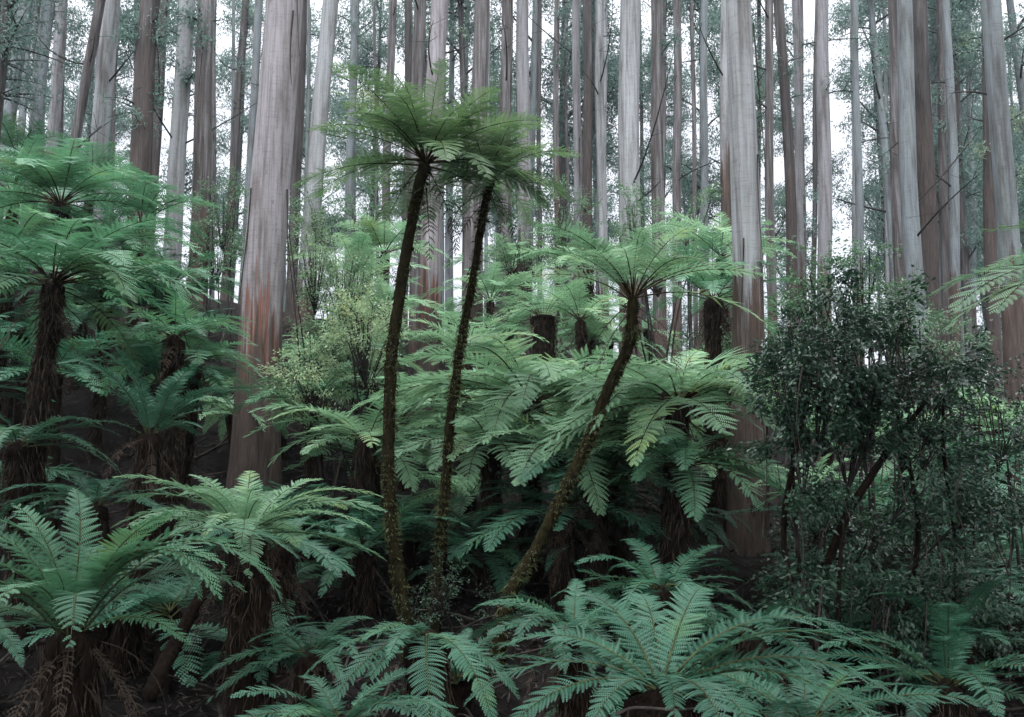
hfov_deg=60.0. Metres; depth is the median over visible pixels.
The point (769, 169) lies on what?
gum tree
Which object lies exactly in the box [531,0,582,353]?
gum tree
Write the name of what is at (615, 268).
tree fern
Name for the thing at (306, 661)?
tree fern
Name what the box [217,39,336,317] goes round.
slender tree
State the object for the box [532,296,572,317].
tree fern
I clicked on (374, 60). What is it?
gum tree
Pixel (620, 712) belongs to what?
fallen branch
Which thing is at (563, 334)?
tree fern
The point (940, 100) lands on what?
gum tree
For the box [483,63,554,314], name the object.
slender tree
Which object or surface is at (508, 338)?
tree fern
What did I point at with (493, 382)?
tree fern
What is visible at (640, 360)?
tree fern
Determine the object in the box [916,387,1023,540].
tree fern
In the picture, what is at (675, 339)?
tree fern
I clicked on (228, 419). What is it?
tree fern
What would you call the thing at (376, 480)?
tree fern
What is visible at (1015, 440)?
shrub
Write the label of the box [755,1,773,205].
gum tree
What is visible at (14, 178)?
tree fern
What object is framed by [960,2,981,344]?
gum tree
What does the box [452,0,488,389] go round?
gum tree
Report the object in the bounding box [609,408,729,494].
tree fern
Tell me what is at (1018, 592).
tree fern
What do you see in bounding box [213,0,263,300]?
gum tree
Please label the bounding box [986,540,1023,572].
tree fern
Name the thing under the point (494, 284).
tree fern
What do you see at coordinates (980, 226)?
slender tree
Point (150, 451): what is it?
tree fern
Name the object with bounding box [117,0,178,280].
gum tree
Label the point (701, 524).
tree fern
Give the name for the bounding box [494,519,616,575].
tree fern
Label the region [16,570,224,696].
tree fern
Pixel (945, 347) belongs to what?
shrub
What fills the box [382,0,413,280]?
gum tree
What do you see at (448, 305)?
tree fern
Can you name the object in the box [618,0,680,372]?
gum tree
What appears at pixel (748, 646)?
tree fern
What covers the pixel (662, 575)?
tree fern
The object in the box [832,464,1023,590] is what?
tree fern
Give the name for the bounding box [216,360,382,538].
tree fern
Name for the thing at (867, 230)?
slender tree
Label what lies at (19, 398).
tree fern
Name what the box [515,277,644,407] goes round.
tree fern
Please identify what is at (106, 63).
gum tree
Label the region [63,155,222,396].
tree fern
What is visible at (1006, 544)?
tree fern
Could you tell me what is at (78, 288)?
tree fern
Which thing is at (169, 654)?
fallen log
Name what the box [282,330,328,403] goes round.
tree fern
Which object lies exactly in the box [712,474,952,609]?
tree fern
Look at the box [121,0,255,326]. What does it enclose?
gum tree
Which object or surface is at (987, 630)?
tree fern
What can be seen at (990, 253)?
gum tree
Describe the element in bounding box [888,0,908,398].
gum tree
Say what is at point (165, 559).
tree fern
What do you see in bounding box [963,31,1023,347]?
slender tree
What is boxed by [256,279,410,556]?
shrub
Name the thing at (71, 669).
tree fern
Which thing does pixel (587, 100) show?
gum tree
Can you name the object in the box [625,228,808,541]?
tree fern
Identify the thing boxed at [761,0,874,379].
gum tree
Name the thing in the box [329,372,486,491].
tree fern
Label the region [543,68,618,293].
slender tree
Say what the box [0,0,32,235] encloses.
gum tree
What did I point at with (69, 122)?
slender tree
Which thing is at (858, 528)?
shrub
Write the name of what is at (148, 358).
tree fern
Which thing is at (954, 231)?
gum tree
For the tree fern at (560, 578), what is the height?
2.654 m
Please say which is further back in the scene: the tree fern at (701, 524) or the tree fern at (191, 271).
the tree fern at (191, 271)
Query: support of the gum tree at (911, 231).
on the ground
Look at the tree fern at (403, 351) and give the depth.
29.53 m
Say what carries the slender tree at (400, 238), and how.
on the ground
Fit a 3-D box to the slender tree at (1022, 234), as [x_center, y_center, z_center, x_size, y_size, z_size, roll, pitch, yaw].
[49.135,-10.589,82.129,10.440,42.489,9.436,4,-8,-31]
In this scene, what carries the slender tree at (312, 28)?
on the ground
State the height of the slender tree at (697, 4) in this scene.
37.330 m
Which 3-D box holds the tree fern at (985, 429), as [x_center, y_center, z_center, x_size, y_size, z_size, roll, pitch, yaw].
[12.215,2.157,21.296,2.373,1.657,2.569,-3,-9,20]
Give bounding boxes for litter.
[0,271,1023,716]
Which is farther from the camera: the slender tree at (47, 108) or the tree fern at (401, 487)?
the slender tree at (47, 108)
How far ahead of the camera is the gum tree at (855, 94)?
41.90 m
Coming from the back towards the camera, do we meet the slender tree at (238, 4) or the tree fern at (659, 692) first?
the slender tree at (238, 4)
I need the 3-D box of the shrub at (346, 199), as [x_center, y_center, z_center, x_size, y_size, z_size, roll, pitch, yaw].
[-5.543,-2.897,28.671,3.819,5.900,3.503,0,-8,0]
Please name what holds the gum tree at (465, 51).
on the ground
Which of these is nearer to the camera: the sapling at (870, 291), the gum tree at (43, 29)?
the sapling at (870, 291)
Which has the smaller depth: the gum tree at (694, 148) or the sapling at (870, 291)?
the sapling at (870, 291)
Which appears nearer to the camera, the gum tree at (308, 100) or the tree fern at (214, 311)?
the tree fern at (214, 311)
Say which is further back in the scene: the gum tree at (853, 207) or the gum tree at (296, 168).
the gum tree at (853, 207)
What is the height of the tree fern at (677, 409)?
4.603 m
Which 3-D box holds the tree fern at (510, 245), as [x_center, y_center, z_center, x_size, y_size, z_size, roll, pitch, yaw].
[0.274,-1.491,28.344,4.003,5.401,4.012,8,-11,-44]
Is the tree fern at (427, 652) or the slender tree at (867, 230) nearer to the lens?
the tree fern at (427, 652)
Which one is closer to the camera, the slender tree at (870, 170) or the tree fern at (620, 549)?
the tree fern at (620, 549)
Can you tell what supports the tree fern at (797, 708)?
on the ground
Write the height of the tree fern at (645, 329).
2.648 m
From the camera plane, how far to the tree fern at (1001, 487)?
14.13 m
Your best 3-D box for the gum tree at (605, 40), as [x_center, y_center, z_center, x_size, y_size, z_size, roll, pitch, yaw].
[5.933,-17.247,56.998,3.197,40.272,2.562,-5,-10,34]
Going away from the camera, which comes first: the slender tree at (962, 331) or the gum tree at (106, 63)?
the gum tree at (106, 63)
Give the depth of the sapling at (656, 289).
22.34 m
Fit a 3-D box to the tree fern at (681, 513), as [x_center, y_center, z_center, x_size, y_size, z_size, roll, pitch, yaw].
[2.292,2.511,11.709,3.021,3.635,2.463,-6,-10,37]
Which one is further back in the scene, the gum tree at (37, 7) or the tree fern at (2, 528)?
the gum tree at (37, 7)
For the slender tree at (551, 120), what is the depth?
69.04 m
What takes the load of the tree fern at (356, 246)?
on the ground
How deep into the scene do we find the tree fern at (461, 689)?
9.31 m
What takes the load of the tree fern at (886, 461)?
on the ground
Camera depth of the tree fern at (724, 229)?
19.23 m
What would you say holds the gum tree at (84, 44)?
on the ground
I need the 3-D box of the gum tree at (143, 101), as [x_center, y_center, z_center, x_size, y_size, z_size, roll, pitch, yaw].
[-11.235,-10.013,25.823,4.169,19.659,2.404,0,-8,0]
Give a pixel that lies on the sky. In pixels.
(837, 140)
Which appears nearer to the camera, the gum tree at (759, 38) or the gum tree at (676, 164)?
the gum tree at (676, 164)
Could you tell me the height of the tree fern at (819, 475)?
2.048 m
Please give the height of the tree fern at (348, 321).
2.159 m
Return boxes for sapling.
[602,178,727,440]
[760,232,958,610]
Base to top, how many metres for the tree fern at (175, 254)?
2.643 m
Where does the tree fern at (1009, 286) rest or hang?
on the ground
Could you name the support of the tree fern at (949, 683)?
on the ground
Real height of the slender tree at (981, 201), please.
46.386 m
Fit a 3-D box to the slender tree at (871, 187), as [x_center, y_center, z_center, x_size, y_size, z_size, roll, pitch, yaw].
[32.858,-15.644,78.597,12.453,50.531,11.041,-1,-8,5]
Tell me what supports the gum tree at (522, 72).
on the ground
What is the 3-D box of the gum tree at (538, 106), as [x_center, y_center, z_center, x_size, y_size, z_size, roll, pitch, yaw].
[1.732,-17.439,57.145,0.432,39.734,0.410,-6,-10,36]
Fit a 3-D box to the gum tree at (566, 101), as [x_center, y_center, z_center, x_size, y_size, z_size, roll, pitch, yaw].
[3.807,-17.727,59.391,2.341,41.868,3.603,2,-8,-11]
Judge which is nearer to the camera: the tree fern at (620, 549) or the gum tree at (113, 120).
the tree fern at (620, 549)
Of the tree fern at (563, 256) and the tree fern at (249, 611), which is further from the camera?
the tree fern at (563, 256)
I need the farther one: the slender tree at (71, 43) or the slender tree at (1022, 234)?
the slender tree at (1022, 234)
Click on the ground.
(214, 459)
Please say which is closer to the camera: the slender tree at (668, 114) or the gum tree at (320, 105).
the gum tree at (320, 105)
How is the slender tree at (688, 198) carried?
on the ground
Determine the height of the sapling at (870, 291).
5.766 m
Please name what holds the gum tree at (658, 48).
on the ground
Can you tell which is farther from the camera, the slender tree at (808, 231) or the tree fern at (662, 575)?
the slender tree at (808, 231)
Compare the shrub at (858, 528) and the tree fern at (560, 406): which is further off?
the tree fern at (560, 406)
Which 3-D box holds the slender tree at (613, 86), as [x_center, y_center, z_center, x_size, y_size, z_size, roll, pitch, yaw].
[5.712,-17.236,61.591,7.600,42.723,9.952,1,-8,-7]
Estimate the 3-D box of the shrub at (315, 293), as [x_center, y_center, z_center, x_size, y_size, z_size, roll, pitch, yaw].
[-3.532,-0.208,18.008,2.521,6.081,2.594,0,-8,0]
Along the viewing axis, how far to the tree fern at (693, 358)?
30.44 m
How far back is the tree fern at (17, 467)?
11.29 m
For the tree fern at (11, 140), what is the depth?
26.63 m
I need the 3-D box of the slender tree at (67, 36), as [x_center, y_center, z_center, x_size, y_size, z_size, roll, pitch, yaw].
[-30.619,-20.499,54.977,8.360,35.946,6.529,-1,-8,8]
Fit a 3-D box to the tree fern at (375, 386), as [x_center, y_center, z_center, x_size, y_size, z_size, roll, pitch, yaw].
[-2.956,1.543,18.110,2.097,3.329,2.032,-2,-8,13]
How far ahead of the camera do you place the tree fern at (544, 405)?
19.00 m
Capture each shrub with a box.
[179,166,249,346]
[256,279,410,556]
[283,202,391,499]
[288,177,396,308]
[379,544,530,648]
[486,172,606,359]
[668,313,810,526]
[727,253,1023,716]
[744,461,1023,685]
[820,292,997,432]
[898,353,1023,669]
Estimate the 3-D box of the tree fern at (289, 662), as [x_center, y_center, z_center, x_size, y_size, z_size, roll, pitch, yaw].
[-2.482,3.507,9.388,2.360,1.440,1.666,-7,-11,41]
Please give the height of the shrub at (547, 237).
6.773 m
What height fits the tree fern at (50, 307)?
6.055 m
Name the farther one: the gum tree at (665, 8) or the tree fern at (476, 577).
the gum tree at (665, 8)
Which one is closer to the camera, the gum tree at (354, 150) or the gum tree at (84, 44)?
the gum tree at (84, 44)
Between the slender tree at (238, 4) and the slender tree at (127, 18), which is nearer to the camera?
the slender tree at (127, 18)
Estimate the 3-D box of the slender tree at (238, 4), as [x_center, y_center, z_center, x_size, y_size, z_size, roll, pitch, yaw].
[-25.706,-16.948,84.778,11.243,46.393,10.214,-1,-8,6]
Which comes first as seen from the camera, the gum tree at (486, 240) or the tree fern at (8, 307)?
the tree fern at (8, 307)
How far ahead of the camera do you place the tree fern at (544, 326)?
21.10 m
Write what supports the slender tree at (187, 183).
on the ground
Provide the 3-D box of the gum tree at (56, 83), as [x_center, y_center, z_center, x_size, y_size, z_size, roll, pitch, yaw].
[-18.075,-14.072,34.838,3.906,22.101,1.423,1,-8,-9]
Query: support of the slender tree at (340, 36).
on the ground
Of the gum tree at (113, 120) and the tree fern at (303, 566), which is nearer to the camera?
the tree fern at (303, 566)
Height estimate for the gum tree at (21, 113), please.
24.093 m
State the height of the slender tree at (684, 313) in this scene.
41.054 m
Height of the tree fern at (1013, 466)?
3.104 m
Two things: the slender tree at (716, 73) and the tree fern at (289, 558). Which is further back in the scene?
the slender tree at (716, 73)
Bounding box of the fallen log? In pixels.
[141,554,224,702]
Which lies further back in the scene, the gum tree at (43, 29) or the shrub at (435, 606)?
the gum tree at (43, 29)
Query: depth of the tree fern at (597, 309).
38.99 m
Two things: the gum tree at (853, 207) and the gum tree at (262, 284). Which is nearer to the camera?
the gum tree at (262, 284)
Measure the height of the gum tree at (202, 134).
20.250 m
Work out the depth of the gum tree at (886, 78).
53.41 m
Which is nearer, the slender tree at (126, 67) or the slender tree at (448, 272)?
the slender tree at (448, 272)
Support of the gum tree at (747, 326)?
on the ground
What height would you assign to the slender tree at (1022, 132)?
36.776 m
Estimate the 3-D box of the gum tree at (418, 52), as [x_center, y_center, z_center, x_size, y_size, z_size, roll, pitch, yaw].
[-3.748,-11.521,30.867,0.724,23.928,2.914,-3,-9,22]
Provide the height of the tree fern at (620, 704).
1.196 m
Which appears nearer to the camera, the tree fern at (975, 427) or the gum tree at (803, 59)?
the tree fern at (975, 427)
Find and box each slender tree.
[0,1,91,147]
[14,81,85,202]
[34,0,94,236]
[38,0,133,220]
[50,70,93,204]
[66,0,133,235]
[88,0,214,67]
[123,0,243,219]
[184,0,302,301]
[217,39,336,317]
[283,0,343,310]
[306,0,402,274]
[326,0,404,289]
[372,3,473,210]
[380,0,535,332]
[391,152,453,298]
[401,0,515,296]
[465,0,572,325]
[468,5,542,337]
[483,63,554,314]
[490,0,646,353]
[535,1,642,236]
[541,0,650,266]
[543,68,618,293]
[592,0,688,362]
[616,43,711,359]
[646,0,764,293]
[650,160,720,363]
[668,0,779,313]
[681,0,812,272]
[753,10,851,330]
[803,0,937,323]
[828,0,966,358]
[847,26,908,335]
[852,0,1023,386]
[863,174,884,366]
[864,0,998,280]
[865,22,981,283]
[865,56,905,280]
[887,0,1023,384]
[928,5,1023,389]
[960,75,998,388]
[962,95,1021,374]
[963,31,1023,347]
[964,89,1001,351]
[964,101,1016,333]
[965,0,1023,232]
[974,15,1023,350]
[997,24,1023,269]
[1011,116,1023,287]
[1014,90,1023,215]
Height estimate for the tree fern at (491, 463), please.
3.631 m
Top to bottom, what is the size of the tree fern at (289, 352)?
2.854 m
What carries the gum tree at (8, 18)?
on the ground
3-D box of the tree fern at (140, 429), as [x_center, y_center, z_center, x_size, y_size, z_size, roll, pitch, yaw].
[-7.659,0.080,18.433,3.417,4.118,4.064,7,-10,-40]
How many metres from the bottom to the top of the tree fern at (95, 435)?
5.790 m
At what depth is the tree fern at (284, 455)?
19.02 m
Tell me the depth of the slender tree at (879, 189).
92.66 m
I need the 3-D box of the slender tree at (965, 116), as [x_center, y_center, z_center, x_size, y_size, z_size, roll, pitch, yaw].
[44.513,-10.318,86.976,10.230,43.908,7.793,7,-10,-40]
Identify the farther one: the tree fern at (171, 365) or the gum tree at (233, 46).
the gum tree at (233, 46)
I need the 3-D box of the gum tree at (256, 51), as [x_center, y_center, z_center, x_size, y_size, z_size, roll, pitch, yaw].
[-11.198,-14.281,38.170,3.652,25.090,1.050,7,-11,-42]
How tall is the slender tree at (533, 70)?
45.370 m
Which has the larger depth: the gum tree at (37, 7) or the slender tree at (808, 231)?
the slender tree at (808, 231)
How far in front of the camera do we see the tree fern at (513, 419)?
20.20 m
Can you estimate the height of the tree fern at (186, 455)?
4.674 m
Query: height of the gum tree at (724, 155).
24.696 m
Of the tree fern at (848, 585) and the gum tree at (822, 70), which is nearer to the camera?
the tree fern at (848, 585)
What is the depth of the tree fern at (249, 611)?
8.64 m
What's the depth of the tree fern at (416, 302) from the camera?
21.23 m
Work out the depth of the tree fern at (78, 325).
21.25 m
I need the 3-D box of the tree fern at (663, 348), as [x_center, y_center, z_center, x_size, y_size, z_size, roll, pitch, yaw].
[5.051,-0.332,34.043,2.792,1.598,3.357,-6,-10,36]
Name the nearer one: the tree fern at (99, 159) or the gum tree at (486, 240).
the tree fern at (99, 159)
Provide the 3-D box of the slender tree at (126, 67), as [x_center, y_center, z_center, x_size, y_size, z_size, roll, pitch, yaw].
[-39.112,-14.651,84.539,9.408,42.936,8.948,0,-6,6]
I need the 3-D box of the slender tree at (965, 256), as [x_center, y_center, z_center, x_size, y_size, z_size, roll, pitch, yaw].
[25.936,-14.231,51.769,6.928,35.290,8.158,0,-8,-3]
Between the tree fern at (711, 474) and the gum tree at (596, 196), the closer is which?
the tree fern at (711, 474)
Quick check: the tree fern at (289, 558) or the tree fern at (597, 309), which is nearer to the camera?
the tree fern at (289, 558)
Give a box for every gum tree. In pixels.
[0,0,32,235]
[0,0,93,138]
[16,0,33,167]
[18,0,89,279]
[26,0,85,145]
[30,0,116,276]
[35,0,67,270]
[60,6,67,187]
[64,37,99,141]
[85,0,133,297]
[91,0,189,340]
[110,62,132,218]
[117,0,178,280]
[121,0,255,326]
[167,0,242,340]
[209,0,230,298]
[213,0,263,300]
[225,0,302,504]
[229,0,234,272]
[238,0,262,304]
[240,0,306,325]
[291,0,338,343]
[302,0,317,194]
[303,0,386,295]
[350,0,354,282]
[357,0,383,278]
[357,0,411,336]
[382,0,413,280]
[405,0,515,366]
[407,0,426,363]
[410,0,472,376]
[425,23,469,334]
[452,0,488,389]
[453,0,469,213]
[456,0,515,325]
[514,0,531,382]
[514,0,593,359]
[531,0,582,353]
[536,0,541,314]
[550,0,582,354]
[554,0,592,311]
[561,3,611,322]
[580,0,619,362]
[592,0,618,141]
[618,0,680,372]
[642,0,696,195]
[645,0,716,364]
[646,0,686,368]
[672,0,761,361]
[689,0,697,365]
[695,0,731,344]
[725,0,770,556]
[754,0,777,348]
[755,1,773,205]
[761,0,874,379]
[773,0,812,379]
[785,0,812,299]
[793,0,848,386]
[810,26,817,367]
[828,0,889,371]
[830,0,862,361]
[865,0,889,356]
[881,0,946,421]
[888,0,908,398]
[897,0,983,417]
[927,0,981,392]
[930,0,961,406]
[937,205,941,343]
[942,0,1023,498]
[953,0,1023,439]
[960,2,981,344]
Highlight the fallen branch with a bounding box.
[616,703,720,715]
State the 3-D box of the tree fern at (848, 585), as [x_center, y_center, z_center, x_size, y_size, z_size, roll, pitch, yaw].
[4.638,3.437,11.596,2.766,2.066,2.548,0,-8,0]
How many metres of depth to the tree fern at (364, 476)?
14.15 m
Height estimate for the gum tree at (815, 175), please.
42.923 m
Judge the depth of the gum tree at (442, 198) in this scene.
58.97 m
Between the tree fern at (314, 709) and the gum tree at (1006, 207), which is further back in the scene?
the gum tree at (1006, 207)
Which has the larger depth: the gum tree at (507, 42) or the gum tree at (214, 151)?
the gum tree at (214, 151)
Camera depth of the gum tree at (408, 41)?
42.17 m
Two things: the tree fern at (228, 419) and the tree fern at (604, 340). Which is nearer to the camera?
the tree fern at (228, 419)
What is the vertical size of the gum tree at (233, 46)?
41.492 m
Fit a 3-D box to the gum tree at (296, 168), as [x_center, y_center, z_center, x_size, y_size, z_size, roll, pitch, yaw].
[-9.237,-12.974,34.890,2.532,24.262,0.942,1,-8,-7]
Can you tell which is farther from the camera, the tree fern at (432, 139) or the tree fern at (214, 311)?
the tree fern at (214, 311)
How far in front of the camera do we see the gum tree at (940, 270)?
54.20 m
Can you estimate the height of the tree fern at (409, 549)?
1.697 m
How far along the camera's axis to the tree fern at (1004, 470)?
14.34 m
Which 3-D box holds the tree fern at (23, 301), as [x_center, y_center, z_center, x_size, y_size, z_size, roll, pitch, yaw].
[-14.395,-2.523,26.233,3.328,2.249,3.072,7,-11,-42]
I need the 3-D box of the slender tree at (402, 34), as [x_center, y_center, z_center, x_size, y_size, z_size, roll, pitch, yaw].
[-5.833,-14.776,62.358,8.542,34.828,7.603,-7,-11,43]
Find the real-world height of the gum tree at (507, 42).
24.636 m
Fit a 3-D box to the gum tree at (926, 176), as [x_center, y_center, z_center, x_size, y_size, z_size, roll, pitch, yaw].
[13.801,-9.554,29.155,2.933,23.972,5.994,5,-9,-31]
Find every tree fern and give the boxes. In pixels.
[0,110,82,230]
[0,134,106,285]
[0,138,169,457]
[0,203,110,458]
[0,214,220,628]
[0,296,113,441]
[0,326,126,533]
[0,328,94,426]
[0,374,54,430]
[0,415,119,653]
[0,456,95,504]
[0,470,189,676]
[0,488,297,716]
[0,496,74,548]
[0,606,45,667]
[13,258,128,339]
[15,225,69,306]
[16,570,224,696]
[18,141,161,320]
[18,202,203,459]
[20,259,154,417]
[58,333,238,564]
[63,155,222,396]
[63,254,241,453]
[63,344,245,678]
[66,303,128,390]
[85,284,254,580]
[90,238,241,345]
[102,233,187,291]
[102,297,263,554]
[111,471,387,716]
[113,547,226,611]
[154,616,355,688]
[157,308,238,360]
[179,544,352,634]
[181,502,371,679]
[199,380,299,455]
[201,616,398,716]
[214,479,412,561]
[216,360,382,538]
[220,378,338,460]
[230,667,456,716]
[243,400,462,577]
[267,495,473,621]
[282,318,430,444]
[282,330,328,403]
[282,420,461,531]
[290,231,430,377]
[291,58,555,659]
[304,301,412,350]
[304,621,519,716]
[316,486,518,584]
[318,300,418,355]
[324,212,452,315]
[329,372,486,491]
[332,328,703,582]
[334,276,447,428]
[340,352,422,488]
[372,399,604,599]
[378,370,503,436]
[384,625,552,716]
[386,309,548,479]
[395,114,581,633]
[396,469,502,529]
[402,509,579,611]
[420,262,548,393]
[431,328,530,369]
[435,401,696,611]
[442,233,572,369]
[442,297,498,350]
[442,318,460,331]
[444,397,561,454]
[450,465,669,617]
[464,583,924,716]
[468,578,676,716]
[471,310,542,397]
[474,276,606,426]
[484,300,561,324]
[487,221,774,674]
[490,361,772,582]
[492,385,583,424]
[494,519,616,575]
[495,429,712,624]
[507,229,655,385]
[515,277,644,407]
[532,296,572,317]
[537,345,841,580]
[545,648,738,716]
[547,400,693,478]
[553,304,617,336]
[553,538,757,683]
[554,319,619,378]
[555,311,662,364]
[558,569,737,667]
[591,415,791,655]
[595,344,662,366]
[599,327,643,371]
[608,484,750,555]
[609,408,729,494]
[614,332,682,356]
[618,317,672,363]
[624,358,692,413]
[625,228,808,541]
[632,441,728,521]
[642,211,796,489]
[643,660,1004,716]
[644,358,705,451]
[652,597,854,716]
[667,330,682,349]
[673,349,704,368]
[674,345,704,368]
[678,630,869,715]
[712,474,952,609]
[739,452,868,564]
[753,598,927,685]
[757,537,951,667]
[771,402,875,483]
[784,602,1023,716]
[807,398,1017,550]
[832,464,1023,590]
[843,576,1023,716]
[851,442,1023,564]
[874,422,1023,566]
[884,511,1023,636]
[901,557,1023,650]
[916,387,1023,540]
[926,385,1004,443]
[928,247,1023,331]
[971,418,994,440]
[981,220,1023,232]
[984,421,1023,490]
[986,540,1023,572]
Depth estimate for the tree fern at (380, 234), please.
25.22 m
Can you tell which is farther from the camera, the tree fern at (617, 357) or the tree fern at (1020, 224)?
the tree fern at (617, 357)
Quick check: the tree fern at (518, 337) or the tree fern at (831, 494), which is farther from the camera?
the tree fern at (518, 337)
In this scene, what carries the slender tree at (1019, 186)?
on the ground
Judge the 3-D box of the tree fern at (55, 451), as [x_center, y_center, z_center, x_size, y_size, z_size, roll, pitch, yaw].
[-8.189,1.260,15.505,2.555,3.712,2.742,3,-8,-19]
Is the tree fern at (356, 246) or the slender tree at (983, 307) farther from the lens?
the slender tree at (983, 307)
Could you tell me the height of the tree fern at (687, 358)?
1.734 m
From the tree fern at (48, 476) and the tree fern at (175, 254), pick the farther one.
the tree fern at (175, 254)
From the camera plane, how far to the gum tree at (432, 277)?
27.49 m
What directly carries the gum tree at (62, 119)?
on the ground
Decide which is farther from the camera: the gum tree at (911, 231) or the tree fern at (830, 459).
the gum tree at (911, 231)
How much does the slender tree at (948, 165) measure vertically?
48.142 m
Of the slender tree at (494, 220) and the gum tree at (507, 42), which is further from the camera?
the slender tree at (494, 220)
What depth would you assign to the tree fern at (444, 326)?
36.06 m
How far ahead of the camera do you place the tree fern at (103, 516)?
10.72 m
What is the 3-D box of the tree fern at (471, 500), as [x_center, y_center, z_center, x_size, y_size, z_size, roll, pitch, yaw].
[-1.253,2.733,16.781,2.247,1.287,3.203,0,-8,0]
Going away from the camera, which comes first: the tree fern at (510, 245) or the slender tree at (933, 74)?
the tree fern at (510, 245)
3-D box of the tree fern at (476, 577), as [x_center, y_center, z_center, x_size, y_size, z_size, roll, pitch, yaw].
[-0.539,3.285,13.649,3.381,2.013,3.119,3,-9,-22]
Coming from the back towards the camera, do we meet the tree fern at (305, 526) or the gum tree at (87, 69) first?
the gum tree at (87, 69)
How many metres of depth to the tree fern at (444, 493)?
12.48 m
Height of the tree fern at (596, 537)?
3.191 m
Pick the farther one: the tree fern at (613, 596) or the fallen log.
the tree fern at (613, 596)
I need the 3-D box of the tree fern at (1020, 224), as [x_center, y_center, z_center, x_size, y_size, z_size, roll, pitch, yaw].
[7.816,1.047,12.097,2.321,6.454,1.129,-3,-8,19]
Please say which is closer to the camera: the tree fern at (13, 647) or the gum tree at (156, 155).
the tree fern at (13, 647)
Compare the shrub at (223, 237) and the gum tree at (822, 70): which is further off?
the gum tree at (822, 70)
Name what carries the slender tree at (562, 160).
on the ground
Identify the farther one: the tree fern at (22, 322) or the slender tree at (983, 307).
the slender tree at (983, 307)
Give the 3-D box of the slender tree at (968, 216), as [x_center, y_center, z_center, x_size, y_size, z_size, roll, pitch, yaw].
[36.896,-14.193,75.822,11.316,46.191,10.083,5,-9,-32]
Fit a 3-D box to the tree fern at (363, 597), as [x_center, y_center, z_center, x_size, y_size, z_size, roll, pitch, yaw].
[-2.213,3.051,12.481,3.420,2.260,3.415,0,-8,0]
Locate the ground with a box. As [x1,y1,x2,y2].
[0,271,1023,716]
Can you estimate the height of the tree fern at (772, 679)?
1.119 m
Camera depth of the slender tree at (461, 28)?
51.19 m
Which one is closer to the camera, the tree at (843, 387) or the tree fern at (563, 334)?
the tree at (843, 387)
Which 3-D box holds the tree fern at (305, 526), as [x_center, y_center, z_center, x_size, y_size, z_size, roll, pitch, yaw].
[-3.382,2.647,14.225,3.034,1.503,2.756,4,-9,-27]
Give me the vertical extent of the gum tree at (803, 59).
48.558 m
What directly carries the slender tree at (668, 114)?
on the ground
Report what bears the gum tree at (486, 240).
on the ground
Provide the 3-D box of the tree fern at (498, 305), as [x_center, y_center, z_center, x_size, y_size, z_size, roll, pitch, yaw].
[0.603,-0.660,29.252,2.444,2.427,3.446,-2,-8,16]
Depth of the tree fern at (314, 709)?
6.05 m
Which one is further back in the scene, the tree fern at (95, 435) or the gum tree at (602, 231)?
the gum tree at (602, 231)
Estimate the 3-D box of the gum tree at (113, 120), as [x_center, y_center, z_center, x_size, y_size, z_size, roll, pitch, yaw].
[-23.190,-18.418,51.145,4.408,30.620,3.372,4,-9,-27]
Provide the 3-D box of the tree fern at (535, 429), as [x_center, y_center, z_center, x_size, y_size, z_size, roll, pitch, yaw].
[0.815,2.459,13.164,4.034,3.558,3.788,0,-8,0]
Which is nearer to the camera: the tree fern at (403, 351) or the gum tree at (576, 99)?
the tree fern at (403, 351)
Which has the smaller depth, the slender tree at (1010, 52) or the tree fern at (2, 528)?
the tree fern at (2, 528)
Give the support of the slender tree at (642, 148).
on the ground
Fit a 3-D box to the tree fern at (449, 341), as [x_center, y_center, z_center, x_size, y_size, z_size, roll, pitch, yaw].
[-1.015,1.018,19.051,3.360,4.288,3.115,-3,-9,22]
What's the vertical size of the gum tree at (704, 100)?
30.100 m
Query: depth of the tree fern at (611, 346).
31.55 m
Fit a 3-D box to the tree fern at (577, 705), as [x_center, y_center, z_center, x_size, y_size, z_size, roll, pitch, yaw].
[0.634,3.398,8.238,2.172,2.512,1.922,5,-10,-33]
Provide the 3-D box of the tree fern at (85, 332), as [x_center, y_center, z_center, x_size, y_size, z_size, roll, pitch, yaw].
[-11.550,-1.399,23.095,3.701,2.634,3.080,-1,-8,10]
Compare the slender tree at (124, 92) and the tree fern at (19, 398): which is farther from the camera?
the slender tree at (124, 92)
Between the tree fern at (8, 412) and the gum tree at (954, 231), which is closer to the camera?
the tree fern at (8, 412)
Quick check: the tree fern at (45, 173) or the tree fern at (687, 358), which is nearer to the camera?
the tree fern at (45, 173)
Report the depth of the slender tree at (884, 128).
50.78 m
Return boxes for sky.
[3,0,1023,387]
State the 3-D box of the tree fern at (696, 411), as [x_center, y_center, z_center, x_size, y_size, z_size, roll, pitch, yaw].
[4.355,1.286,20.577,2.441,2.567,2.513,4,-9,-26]
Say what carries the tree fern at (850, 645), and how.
on the ground
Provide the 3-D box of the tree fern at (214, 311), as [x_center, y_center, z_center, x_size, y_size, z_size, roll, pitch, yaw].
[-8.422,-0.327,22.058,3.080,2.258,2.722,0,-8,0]
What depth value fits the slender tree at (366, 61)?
67.73 m
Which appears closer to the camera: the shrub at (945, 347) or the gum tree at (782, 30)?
the shrub at (945, 347)
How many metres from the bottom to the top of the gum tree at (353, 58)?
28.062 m
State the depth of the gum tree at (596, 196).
60.71 m
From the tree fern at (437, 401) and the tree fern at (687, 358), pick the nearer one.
the tree fern at (437, 401)
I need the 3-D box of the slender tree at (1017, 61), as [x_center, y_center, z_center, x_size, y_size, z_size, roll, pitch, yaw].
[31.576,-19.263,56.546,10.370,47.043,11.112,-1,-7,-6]

